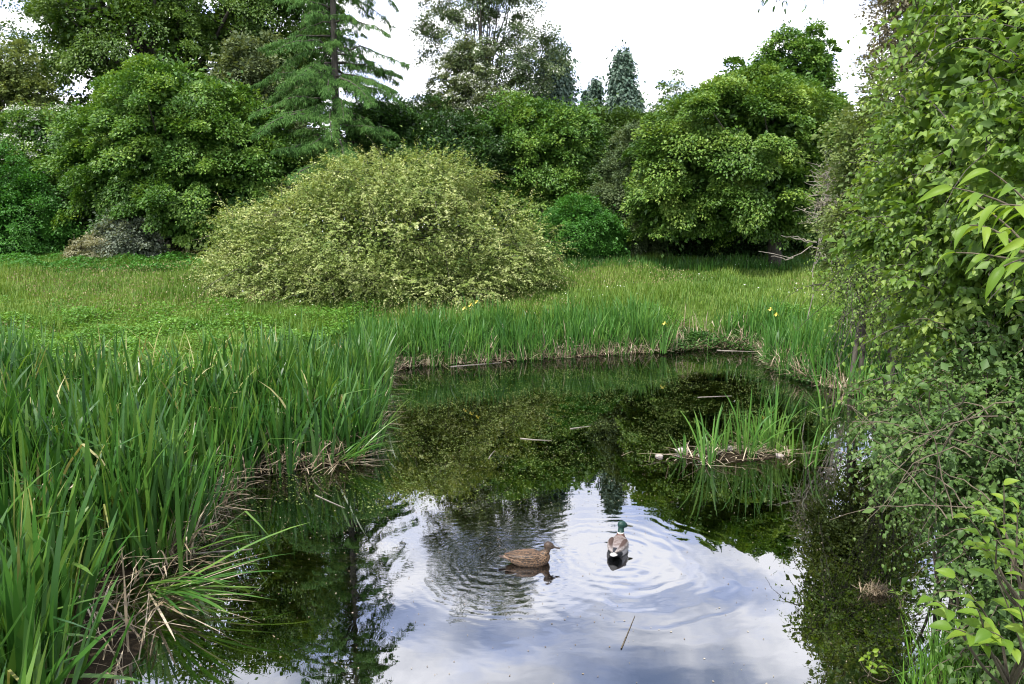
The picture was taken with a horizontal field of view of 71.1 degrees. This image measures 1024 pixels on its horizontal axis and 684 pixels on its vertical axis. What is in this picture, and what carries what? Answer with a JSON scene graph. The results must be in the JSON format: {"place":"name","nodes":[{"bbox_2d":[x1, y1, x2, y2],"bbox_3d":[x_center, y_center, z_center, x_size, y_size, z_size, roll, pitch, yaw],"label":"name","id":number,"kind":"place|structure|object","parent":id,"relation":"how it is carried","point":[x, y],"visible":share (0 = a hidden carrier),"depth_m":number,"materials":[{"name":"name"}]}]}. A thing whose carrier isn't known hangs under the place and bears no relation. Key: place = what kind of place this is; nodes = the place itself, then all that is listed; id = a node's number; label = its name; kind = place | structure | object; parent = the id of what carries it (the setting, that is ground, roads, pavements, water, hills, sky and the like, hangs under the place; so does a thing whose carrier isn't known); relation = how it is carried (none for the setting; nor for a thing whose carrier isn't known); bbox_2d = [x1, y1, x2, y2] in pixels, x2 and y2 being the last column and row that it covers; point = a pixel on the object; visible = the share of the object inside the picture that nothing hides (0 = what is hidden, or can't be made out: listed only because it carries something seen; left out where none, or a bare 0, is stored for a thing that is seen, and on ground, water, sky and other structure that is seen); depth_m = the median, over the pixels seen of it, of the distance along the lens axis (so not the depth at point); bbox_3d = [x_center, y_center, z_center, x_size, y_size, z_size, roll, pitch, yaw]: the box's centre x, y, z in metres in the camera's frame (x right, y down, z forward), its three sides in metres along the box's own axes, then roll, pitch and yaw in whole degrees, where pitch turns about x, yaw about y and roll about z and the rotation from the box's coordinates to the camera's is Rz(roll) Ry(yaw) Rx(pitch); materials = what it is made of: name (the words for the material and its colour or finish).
{"place":"outdoors","nodes":[
{"label":"outdoors","id":0,"kind":"place"},
{"bbox_2d":[0,0,960,231],"label":"sky","id":1,"kind":"structure","parent":0,"point":[694,37],"materials":[{"name":"white"}]},
{"bbox_2d":[0,232,1008,683],"bbox_3d":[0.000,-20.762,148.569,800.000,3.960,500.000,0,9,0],"label":"ground","id":2,"kind":"structure","parent":0,"point":[766,580],"depth_m":7.90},
{"bbox_2d":[0,31,79,139],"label":"broadleaf tree","id":3,"kind":"object","parent":2,"relation":"on","point":[25,85],"visible":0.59,"depth_m":35.84,"materials":[{"name":"green plant"}]},
{"bbox_2d":[0,89,85,236],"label":"tree","id":4,"kind":"object","parent":2,"relation":"on","point":[32,141],"visible":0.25,"depth_m":31.04,"materials":[{"name":"green plant"}]},
{"bbox_2d":[0,139,86,255],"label":"shrub","id":5,"kind":"object","parent":2,"relation":"on","point":[16,206],"visible":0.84,"depth_m":28.92,"materials":[{"name":"green plant"}]},
{"bbox_2d":[51,182,105,245],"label":"shrub","id":6,"kind":"object","parent":2,"relation":"on","point":[86,218],"visible":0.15,"depth_m":30.44,"materials":[{"name":"green plant"}]},
{"bbox_2d":[60,231,118,262],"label":"shrub","id":7,"kind":"object","parent":2,"relation":"on","point":[85,243],"visible":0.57,"depth_m":26.82,"materials":[{"name":"beige plant"}]},
{"bbox_2d":[0,250,227,272],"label":"ground cover","id":8,"kind":"object","parent":2,"relation":"on","point":[13,254],"visible":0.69,"depth_m":26.03,"materials":[{"name":"green plant"}]},
{"bbox_2d":[87,209,172,260],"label":"shrub","id":9,"kind":"object","parent":2,"relation":"on","point":[129,236],"visible":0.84,"depth_m":27.16,"materials":[{"name":"grey plant"}]},
{"bbox_2d":[0,0,281,243],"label":"broadleaf tree","id":10,"kind":"object","parent":2,"relation":"on","point":[82,46],"visible":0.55,"depth_m":37.80,"materials":[{"name":"green plant"}]},
{"bbox_2d":[24,41,323,252],"bbox_3d":[-13.200,-7.405,29.117,11.767,9.016,8.213,0,9,0],"label":"beech tree","id":11,"kind":"object","parent":2,"relation":"on","point":[171,149],"visible":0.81,"depth_m":27.33,"materials":[{"name":"green plant"}]},
{"bbox_2d":[67,521,312,649],"bbox_3d":[-2.505,1.901,5.625,1.478,0.396,1.806,0,9,0],"label":"flopped iris","id":12,"kind":"object","parent":2,"relation":"on","point":[165,591],"visible":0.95,"depth_m":5.71,"materials":[{"name":"green plant"}]},
{"bbox_2d":[0,293,385,389],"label":"nettles","id":13,"kind":"object","parent":2,"relation":"on","point":[130,340],"visible":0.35,"depth_m":17.82,"materials":[{"name":"green plant"}]},
{"bbox_2d":[152,521,249,568],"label":"flopped iris","id":14,"kind":"object","parent":2,"relation":"on","point":[206,545],"visible":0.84,"depth_m":6.55,"materials":[{"name":"green plant"}]},
{"bbox_2d":[0,305,456,683],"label":"iris bed","id":15,"kind":"object","parent":2,"relation":"on","point":[37,625],"visible":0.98,"depth_m":7.00,"materials":[{"name":"green plant"}]},
{"bbox_2d":[200,28,323,159],"bbox_3d":[-12.962,-10.342,36.706,6.845,11.033,5.448,0,9,0],"label":"broadleaf tree","id":16,"kind":"object","parent":2,"relation":"on","point":[253,67],"visible":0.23,"depth_m":35.43,"materials":[{"name":"green plant"}]},
{"bbox_2d":[198,0,357,126],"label":"broadleaf tree","id":17,"kind":"object","parent":2,"relation":"on","point":[293,16],"visible":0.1,"depth_m":40.38,"materials":[{"name":"green plant"}]},
{"bbox_2d":[236,0,439,248],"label":"conifer tree","id":18,"kind":"object","parent":2,"relation":"on","point":[328,78],"visible":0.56,"depth_m":27.68,"materials":[{"name":"green plant"}]},
{"bbox_2d":[323,419,401,474],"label":"flopped iris","id":19,"kind":"object","parent":2,"relation":"on","point":[348,455],"visible":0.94,"depth_m":9.30,"materials":[{"name":"green plant"}]},
{"bbox_2d":[177,125,585,313],"bbox_3d":[-4.146,-3.296,22.208,12.969,6.425,8.353,0,9,0],"label":"dogwood bush","id":20,"kind":"object","parent":2,"relation":"on","point":[413,259],"visible":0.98,"depth_m":20.98,"materials":[{"name":"green plant"}]},
{"bbox_2d":[339,93,543,242],"bbox_3d":[-3.070,-7.037,30.195,9.579,6.920,6.326,0,9,0],"label":"broadleaf tree","id":21,"kind":"object","parent":2,"relation":"on","point":[466,129],"visible":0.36,"depth_m":28.50,"materials":[{"name":"green plant"}]},
{"bbox_2d":[27,84,869,243],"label":"wood","id":22,"kind":"object","parent":2,"relation":"on","point":[329,196],"depth_m":43.21,"materials":[{"name":"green plant"}]},
{"bbox_2d":[0,245,907,386],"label":"meadow grass","id":23,"kind":"structure","parent":2,"relation":"on","point":[621,292],"depth_m":21.42,"materials":[{"name":"green plant"}]},
{"bbox_2d":[2,246,858,332],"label":"seed heads","id":24,"kind":"object","parent":23,"relation":"on","point":[160,278],"visible":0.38,"depth_m":22.05,"materials":[{"name":"plant"}]},
{"bbox_2d":[414,34,525,248],"bbox_3d":[-1.748,-8.488,31.032,5.530,9.406,3.498,0,9,0],"label":"tree","id":25,"kind":"object","parent":2,"relation":"on","point":[476,96],"visible":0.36,"depth_m":30.00,"materials":[{"name":"green plant"}]},
{"bbox_2d":[452,300,488,340],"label":"iris clump","id":26,"kind":"object","parent":2,"relation":"on","point":[467,321],"visible":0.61,"depth_m":16.91,"materials":[{"name":"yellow plant"}]},
{"bbox_2d":[137,253,827,328],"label":"meadow flowers","id":27,"kind":"object","parent":2,"relation":"on","point":[509,312],"visible":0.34,"depth_m":21.39,"materials":[{"name":"yellow plant"}]},
{"bbox_2d":[407,0,573,250],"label":"tree","id":28,"kind":"object","parent":2,"relation":"on","point":[522,73],"visible":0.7,"depth_m":30.80,"materials":[{"name":"green plant"}]},
{"bbox_2d":[8,305,981,683],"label":"dead reed stalks","id":29,"kind":"object","parent":2,"relation":"on","point":[684,323],"visible":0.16,"depth_m":16.22,"materials":[{"name":"beige plant"}]},
{"bbox_2d":[329,289,682,374],"bbox_3d":[0.156,-0.395,17.549,9.289,1.631,2.965,-3,9,-21],"label":"iris bed","id":30,"kind":"object","parent":2,"relation":"on","point":[641,325],"visible":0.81,"depth_m":17.37,"materials":[{"name":"green plant"}]},
{"bbox_2d":[66,329,947,683],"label":"dead reed litter","id":31,"kind":"object","parent":2,"relation":"on","point":[226,505],"visible":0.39,"depth_m":8.51,"materials":[{"name":"brown plant"}]},
{"bbox_2d":[443,86,611,247],"bbox_3d":[0.655,-7.070,30.325,7.494,7.192,5.207,0,9,0],"label":"broadleaf tree","id":32,"kind":"object","parent":2,"relation":"on","point":[567,141],"visible":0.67,"depth_m":28.91,"materials":[{"name":"green plant"}]},
{"bbox_2d":[506,37,583,247],"bbox_3d":[1.732,-8.702,34.069,5.935,11.189,5.768,0,9,0],"label":"cypress tree","id":33,"kind":"object","parent":2,"relation":"on","point":[567,90],"visible":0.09,"depth_m":32.99,"materials":[{"name":"green plant"}]},
{"bbox_2d":[532,190,633,264],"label":"shrub","id":34,"kind":"object","parent":2,"relation":"on","point":[595,230],"visible":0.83,"depth_m":25.96,"materials":[{"name":"green plant"}]},
{"bbox_2d":[578,89,588,107],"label":"cypress tree","id":35,"kind":"object","parent":2,"relation":"on","point":[583,92],"visible":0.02,"depth_m":37.39,"materials":[{"name":"green plant"}]},
{"bbox_2d":[586,76,605,109],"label":"cypress tree","id":36,"kind":"object","parent":2,"relation":"on","point":[594,91],"visible":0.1,"depth_m":35.32,"materials":[{"name":"green plant"}]},
{"bbox_2d":[576,87,653,212],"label":"broadleaf tree","id":37,"kind":"object","parent":2,"relation":"on","point":[614,118],"visible":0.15,"depth_m":31.89,"materials":[{"name":"green plant"}]},
{"bbox_2d":[601,39,646,215],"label":"cypress tree","id":38,"kind":"object","parent":2,"relation":"on","point":[620,79],"visible":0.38,"depth_m":33.16,"materials":[{"name":"green plant"}]},
{"bbox_2d":[585,119,696,258],"bbox_3d":[4.952,-5.695,27.997,4.953,6.474,3.784,0,9,0],"label":"shrub","id":39,"kind":"object","parent":2,"relation":"on","point":[616,191],"visible":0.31,"depth_m":27.19,"materials":[{"name":"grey plant"}]},
{"bbox_2d":[636,86,647,112],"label":"cypress tree","id":40,"kind":"object","parent":2,"relation":"on","point":[641,98],"visible":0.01,"depth_m":35.42,"materials":[{"name":"green plant"}]},
{"bbox_2d":[644,68,692,160],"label":"sapling","id":41,"kind":"object","parent":2,"relation":"on","point":[664,84],"visible":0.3,"depth_m":28.66,"materials":[{"name":"green plant"}]},
{"bbox_2d":[664,432,711,465],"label":"iris clump","id":42,"kind":"object","parent":2,"relation":"on","point":[684,446],"visible":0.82,"depth_m":9.65,"materials":[{"name":"green plant"}]},
{"bbox_2d":[561,249,824,272],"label":"short reeds","id":43,"kind":"object","parent":2,"relation":"on","point":[741,262],"visible":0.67,"depth_m":25.54,"materials":[{"name":"green plant"}]},
{"bbox_2d":[610,211,832,259],"bbox_3d":[8.261,-4.115,28.685,11.902,3.606,4.468,0,9,0],"label":"shrub","id":44,"kind":"object","parent":2,"relation":"on","point":[704,247],"visible":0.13,"depth_m":27.49,"materials":[{"name":"green plant"}]},
{"bbox_2d":[616,54,853,267],"bbox_3d":[8.025,-6.276,25.205,8.464,7.546,6.341,3,9,17],"label":"round tree","id":45,"kind":"object","parent":2,"relation":"on","point":[742,143],"visible":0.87,"depth_m":23.76,"materials":[{"name":"green plant"}]},
{"bbox_2d":[655,321,849,387],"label":"bank plants","id":46,"kind":"object","parent":2,"relation":"on","point":[691,336],"visible":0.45,"depth_m":18.45,"materials":[{"name":"green plant"}]},
{"bbox_2d":[639,300,930,376],"bbox_3d":[7.803,-0.209,17.414,8.530,1.056,6.630,0,9,0],"label":"ground cover","id":47,"kind":"object","parent":2,"relation":"on","point":[788,304],"visible":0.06,"depth_m":19.92,"materials":[{"name":"green plant"}]},
{"bbox_2d":[749,6,848,254],"bbox_3d":[11.186,-8.172,28.521,4.231,9.715,3.363,0,9,0],"label":"broadleaf tree","id":48,"kind":"object","parent":2,"relation":"on","point":[811,51],"visible":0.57,"depth_m":27.67,"materials":[{"name":"green plant"}]},
{"bbox_2d":[796,150,853,335],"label":"twiggy shrub","id":49,"kind":"object","parent":2,"relation":"on","point":[826,197],"visible":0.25,"depth_m":16.70,"materials":[{"name":"beige plant"}]},
{"bbox_2d":[710,288,982,415],"bbox_3d":[6.659,0.028,14.967,3.364,1.590,10.419,0,9,0],"label":"iris bed","id":50,"kind":"object","parent":2,"relation":"on","point":[808,332],"visible":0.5,"depth_m":15.80,"materials":[{"name":"green plant"}]},
{"bbox_2d":[788,234,932,434],"bbox_3d":[5.079,0.054,9.594,2.703,3.529,1.879,0,9,0],"label":"hazel bush","id":51,"kind":"object","parent":2,"relation":"on","point":[846,296],"visible":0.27,"depth_m":9.43,"materials":[{"name":"green plant"}]},
{"bbox_2d":[803,41,936,400],"bbox_3d":[6.840,-2.127,12.838,3.265,6.330,2.456,0,9,0],"label":"sallow bush","id":52,"kind":"object","parent":2,"relation":"on","point":[850,123],"visible":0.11,"depth_m":12.62,"materials":[{"name":"green plant"}]},
{"bbox_2d":[849,0,965,122],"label":"broadleaf tree","id":53,"kind":"object","parent":2,"relation":"on","point":[892,4],"visible":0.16,"depth_m":14.17,"materials":[{"name":"green plant"}]},
{"bbox_2d":[759,227,852,285],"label":"dead branch","id":54,"kind":"object","parent":53,"relation":"attached to","point":[800,253],"visible":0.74,"depth_m":14.88,"materials":[{"name":"wood"}]},
{"bbox_2d":[805,0,1023,548],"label":"hazel bush","id":55,"kind":"object","parent":2,"relation":"on","point":[960,119],"visible":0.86,"depth_m":5.83,"materials":[{"name":"green plant"}]},
{"bbox_2d":[821,287,1023,683],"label":"bramble thicket","id":56,"kind":"object","parent":2,"relation":"on","point":[987,473],"visible":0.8,"depth_m":4.93,"materials":[{"name":"green plant"}]},
{"bbox_2d":[831,396,1019,563],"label":"bramble canes","id":57,"kind":"object","parent":56,"relation":"attached to","point":[936,477],"visible":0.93,"depth_m":4.47,"materials":[{"name":"brown plant"}]},
{"bbox_2d":[882,587,1023,683],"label":"short reeds","id":58,"kind":"object","parent":2,"relation":"on","point":[943,652],"visible":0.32,"depth_m":4.76,"materials":[{"name":"green plant"}]},
{"bbox_2d":[916,168,1023,315],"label":"elder branch","id":59,"kind":"object","parent":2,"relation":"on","point":[1012,262],"visible":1,"depth_m":2.42,"materials":[{"name":"green plant"}]},
{"bbox_2d":[917,545,1023,683],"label":"elder seedling","id":60,"kind":"object","parent":2,"relation":"on","point":[987,633],"visible":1,"depth_m":3.31,"materials":[{"name":"green plant"}]},
{"bbox_2d":[953,478,1023,611],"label":"elder seedling","id":61,"kind":"object","parent":2,"relation":"on","point":[985,546],"visible":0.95,"depth_m":3.74,"materials":[{"name":"green plant"}]},
{"bbox_2d":[758,0,823,14],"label":"overhanging twig","id":62,"kind":"object","parent":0,"point":[766,1],"visible":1,"depth_m":4.72,"materials":[{"name":"green plant"}]},
{"label":"water","id":63,"kind":"structure","parent":0,"visible":0},
{"bbox_2d":[188,549,247,554],"bbox_3d":[-2.791,1.989,6.808,0.625,0.013,0.014,-2,9,-11],"label":"floating stick","id":64,"kind":"object","parent":63,"relation":"on","point":[218,551],"visible":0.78,"depth_m":6.80,"materials":[{"name":"brown wood"}]},
{"bbox_2d":[450,362,501,366],"bbox_3d":[-0.814,0.515,16.440,1.259,0.021,0.024,-4,10,-24],"label":"floating stick","id":65,"kind":"object","parent":63,"relation":"on","point":[471,364],"visible":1,"depth_m":16.37,"materials":[{"name":"grey wood"}]},
{"bbox_2d":[499,541,559,567],"bbox_3d":[0.159,1.950,6.577,0.568,0.246,0.192,0,9,-2],"label":"female mallard","id":66,"kind":"object","parent":63,"relation":"on","point":[529,558],"visible":1,"depth_m":6.53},
{"bbox_2d":[222,369,865,528],"bbox_3d":[1.159,1.266,11.632,8.735,0.047,8.635,0,9,0],"label":"pondweed","id":67,"kind":"object","parent":63,"relation":"on","point":[500,419],"visible":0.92,"depth_m":11.02,"materials":[{"name":"green plant"}]},
{"bbox_2d":[158,443,932,683],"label":"floating petals","id":68,"kind":"object","parent":63,"relation":"on","point":[542,603],"visible":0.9,"depth_m":6.01,"materials":[{"name":"white plant"}]},
{"bbox_2d":[607,521,632,557],"bbox_3d":[1.005,1.903,6.798,0.208,0.274,0.528,3,9,18],"label":"male mallard","id":69,"kind":"object","parent":63,"relation":"on","point":[617,545],"visible":1,"depth_m":6.76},
{"bbox_2d":[620,616,634,648],"bbox_3d":[0.884,2.198,5.443,0.012,0.011,0.484,3,9,21],"label":"floating stick","id":70,"kind":"object","parent":63,"relation":"on","point":[626,635],"visible":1,"depth_m":5.37,"materials":[{"name":"grey wood"}]},
{"bbox_2d":[655,317,674,353],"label":"iris clump","id":71,"kind":"object","parent":63,"relation":"on","point":[664,349],"visible":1,"depth_m":17.64,"materials":[{"name":"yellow plant"}]},
{"bbox_2d":[699,323,714,350],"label":"iris clump","id":72,"kind":"object","parent":63,"relation":"in","point":[707,349],"visible":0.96,"depth_m":18.52,"materials":[{"name":"green plant"}]},
{"bbox_2d":[679,405,740,467],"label":"iris clump","id":73,"kind":"object","parent":63,"relation":"on","point":[711,454],"visible":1,"depth_m":9.39,"materials":[{"name":"green plant"}]},
{"bbox_2d":[698,419,747,452],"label":"iris clump","id":74,"kind":"object","parent":63,"relation":"on","point":[725,439],"visible":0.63,"depth_m":9.69,"materials":[{"name":"green plant"}]},
{"bbox_2d":[622,438,846,468],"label":"reed litter","id":75,"kind":"object","parent":63,"relation":"on","point":[737,452],"visible":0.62,"depth_m":9.61,"materials":[{"name":"brown plant"}]},
{"bbox_2d":[735,399,782,447],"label":"iris clump","id":76,"kind":"object","parent":63,"relation":"on","point":[762,436],"visible":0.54,"depth_m":10.14,"materials":[{"name":"green plant"}]},
{"bbox_2d":[723,390,799,461],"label":"iris clump","id":77,"kind":"object","parent":63,"relation":"on","point":[751,449],"visible":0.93,"depth_m":9.61,"materials":[{"name":"green plant"}]},
{"bbox_2d":[731,379,807,453],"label":"iris clump","id":78,"kind":"object","parent":63,"relation":"on","point":[769,442],"visible":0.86,"depth_m":9.81,"materials":[{"name":"green plant"}]},
{"bbox_2d":[756,307,785,356],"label":"iris clump","id":79,"kind":"object","parent":63,"relation":"on","point":[775,314],"visible":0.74,"depth_m":16.37,"materials":[{"name":"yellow plant"}]},
{"bbox_2d":[771,414,804,459],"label":"iris clump","id":80,"kind":"object","parent":63,"relation":"on","point":[790,451],"visible":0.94,"depth_m":9.75,"materials":[{"name":"green plant"}]},
{"bbox_2d":[799,422,832,470],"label":"iris clump","id":81,"kind":"object","parent":63,"relation":"on","point":[815,460],"visible":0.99,"depth_m":9.22,"materials":[{"name":"green plant"}]},
{"bbox_2d":[800,374,852,425],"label":"iris clump","id":82,"kind":"object","parent":63,"relation":"on","point":[827,420],"visible":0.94,"depth_m":11.40,"materials":[{"name":"green plant"}]},
{"bbox_2d":[824,346,863,405],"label":"iris clump","id":83,"kind":"object","parent":63,"relation":"in","point":[849,379],"visible":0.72,"depth_m":12.67,"materials":[{"name":"green plant"}]},
{"bbox_2d":[842,353,886,411],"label":"iris clump","id":84,"kind":"object","parent":63,"relation":"in","point":[863,393],"visible":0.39,"depth_m":12.20,"materials":[{"name":"green plant"}]},
{"bbox_2d":[858,648,889,680],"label":"water plant","id":85,"kind":"object","parent":63,"relation":"on","point":[875,651],"visible":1,"depth_m":4.88,"materials":[{"name":"green plant"}]},
{"bbox_2d":[854,576,895,597],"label":"sedge tussock","id":86,"kind":"object","parent":63,"relation":"on","point":[882,587],"visible":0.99,"depth_m":6.03,"materials":[{"name":"beige plant"}]},
{"bbox_2d":[888,587,915,608],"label":"water plant","id":87,"kind":"object","parent":63,"relation":"on","point":[902,600],"visible":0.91,"depth_m":5.72,"materials":[{"name":"green plant"}]}
]}

